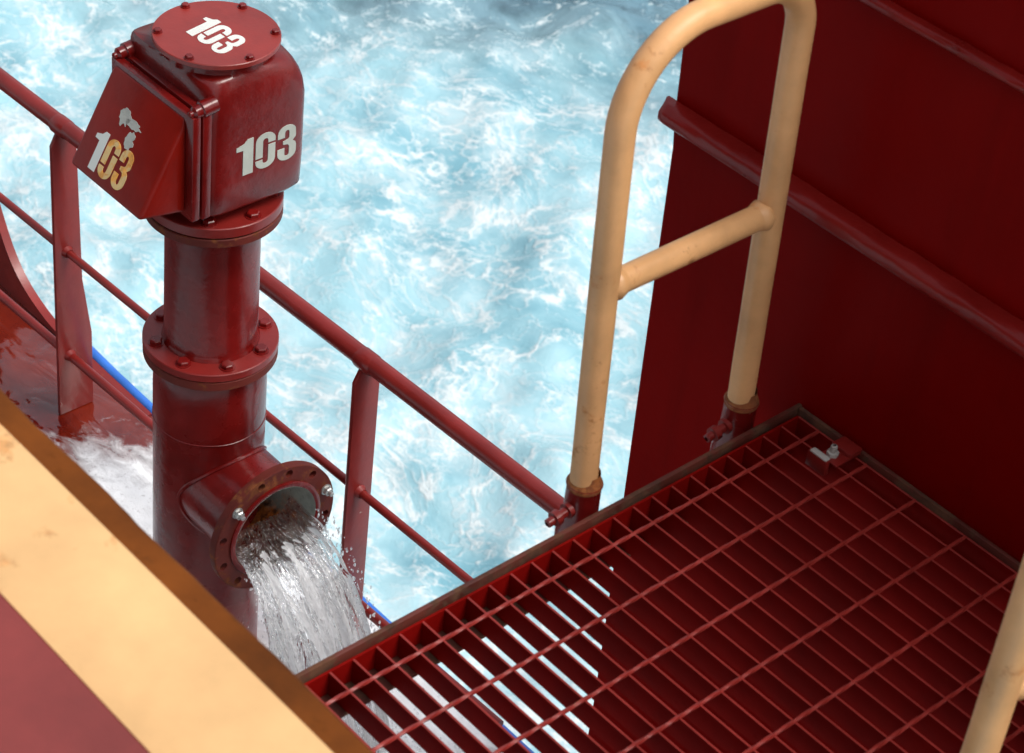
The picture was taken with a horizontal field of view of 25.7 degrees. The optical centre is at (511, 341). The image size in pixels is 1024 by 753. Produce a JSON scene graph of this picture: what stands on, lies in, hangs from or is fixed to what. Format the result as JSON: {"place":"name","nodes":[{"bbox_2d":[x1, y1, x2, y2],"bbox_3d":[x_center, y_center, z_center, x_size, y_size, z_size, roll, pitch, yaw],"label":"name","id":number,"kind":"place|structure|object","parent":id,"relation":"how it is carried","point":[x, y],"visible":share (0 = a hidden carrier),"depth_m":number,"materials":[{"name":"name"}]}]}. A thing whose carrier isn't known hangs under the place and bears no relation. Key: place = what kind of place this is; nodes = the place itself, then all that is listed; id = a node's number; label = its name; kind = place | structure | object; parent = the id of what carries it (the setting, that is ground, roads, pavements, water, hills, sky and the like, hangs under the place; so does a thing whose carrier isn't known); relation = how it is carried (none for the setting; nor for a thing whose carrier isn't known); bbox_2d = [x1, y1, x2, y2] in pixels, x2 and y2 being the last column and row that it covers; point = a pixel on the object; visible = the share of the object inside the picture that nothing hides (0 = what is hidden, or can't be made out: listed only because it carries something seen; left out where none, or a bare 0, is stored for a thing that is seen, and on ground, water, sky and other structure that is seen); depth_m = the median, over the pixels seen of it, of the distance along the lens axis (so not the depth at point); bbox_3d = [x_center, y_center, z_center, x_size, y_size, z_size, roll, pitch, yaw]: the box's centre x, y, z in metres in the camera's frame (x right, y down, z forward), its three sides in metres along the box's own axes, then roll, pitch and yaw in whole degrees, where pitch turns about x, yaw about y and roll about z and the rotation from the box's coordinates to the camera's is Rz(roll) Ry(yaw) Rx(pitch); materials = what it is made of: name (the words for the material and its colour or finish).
{"place":"outdoors","nodes":[
{"label":"outdoors","id":0,"kind":"place"},
{"bbox_2d":[0,0,688,752],"bbox_3d":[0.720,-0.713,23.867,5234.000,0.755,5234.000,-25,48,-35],"label":"sea","id":1,"kind":"structure","parent":0,"point":[432,234],"depth_m":23.90,"materials":[{"name":"liquid"}]},
{"bbox_2d":[92,346,533,752],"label":"ship hull","id":2,"kind":"object","parent":1,"relation":"in","point":[119,378],"visible":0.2,"depth_m":6.39,"materials":[{"name":"blue paint"}]},
{"bbox_2d":[0,284,152,467],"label":"deck","id":3,"kind":"structure","parent":2,"relation":"on","point":[104,422],"depth_m":6.32,"materials":[{"name":"red metal"}]},
{"bbox_2d":[0,205,151,415],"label":"bulwark","id":4,"kind":"object","parent":3,"relation":"on","point":[15,282],"visible":0.62,"depth_m":6.61,"materials":[{"name":"red paint"}]},
{"bbox_2d":[72,1,333,637],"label":"vent pipe","id":5,"kind":"object","parent":3,"relation":"on","point":[190,147],"visible":0.91,"depth_m":4.77,"materials":[{"name":"red metal"}]},
{"bbox_2d":[236,496,462,752],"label":"water stream","id":6,"kind":"structure","parent":5,"relation":"attached to","point":[324,629],"depth_m":5.19,"materials":[{"name":"white liquid"}]},
{"bbox_2d":[0,67,563,725],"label":"deck railing","id":7,"kind":"object","parent":3,"relation":"on","point":[70,343],"visible":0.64,"depth_m":5.43,"materials":[{"name":"red metal"}]},
{"bbox_2d":[76,443,501,752],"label":"froth","id":8,"kind":"object","parent":3,"relation":"on","point":[127,485],"visible":0.14,"depth_m":6.00,"materials":[{"name":"white liquid"}]},
{"bbox_2d":[588,0,1023,752],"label":"bulkhead","id":9,"kind":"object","parent":3,"relation":"on","point":[894,336],"visible":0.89,"depth_m":3.36,"materials":[{"name":"paint"}]},
{"bbox_2d":[295,387,1023,752],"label":"grating platform","id":10,"kind":"structure","parent":9,"relation":"attached to","point":[899,569],"depth_m":3.20,"materials":[{"name":"red paint"}]},
{"bbox_2d":[570,0,815,487],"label":"hoop handrail","id":11,"kind":"object","parent":10,"relation":"attached to","point":[613,279],"visible":1,"depth_m":3.15,"materials":[{"name":"yellow metal"}]},
{"bbox_2d":[805,436,862,475],"bbox_3d":[0.503,0.173,3.500,0.072,0.045,0.053,-25,48,-35],"label":"grating clip","id":12,"kind":"object","parent":10,"relation":"attached to","point":[840,451],"visible":1,"depth_m":3.49,"materials":[{"name":"red paint"}]},
{"bbox_2d":[960,556,1023,752],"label":"hoop handrail","id":13,"kind":"object","parent":10,"relation":"attached to","point":[1001,692],"visible":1,"depth_m":2.54,"materials":[{"name":"yellow metal"}]},
{"bbox_3d":[-3.162,-0.575,0.433,0.200,4.200,12.000,-25,48,-35],"label":"deckhouse","id":14,"kind":"object","parent":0,"visible":0},
{"bbox_2d":[0,389,372,752],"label":"platform","id":15,"kind":"structure","parent":14,"relation":"attached to","point":[122,630],"depth_m":2.21,"materials":[{"name":"paint"}]}
]}

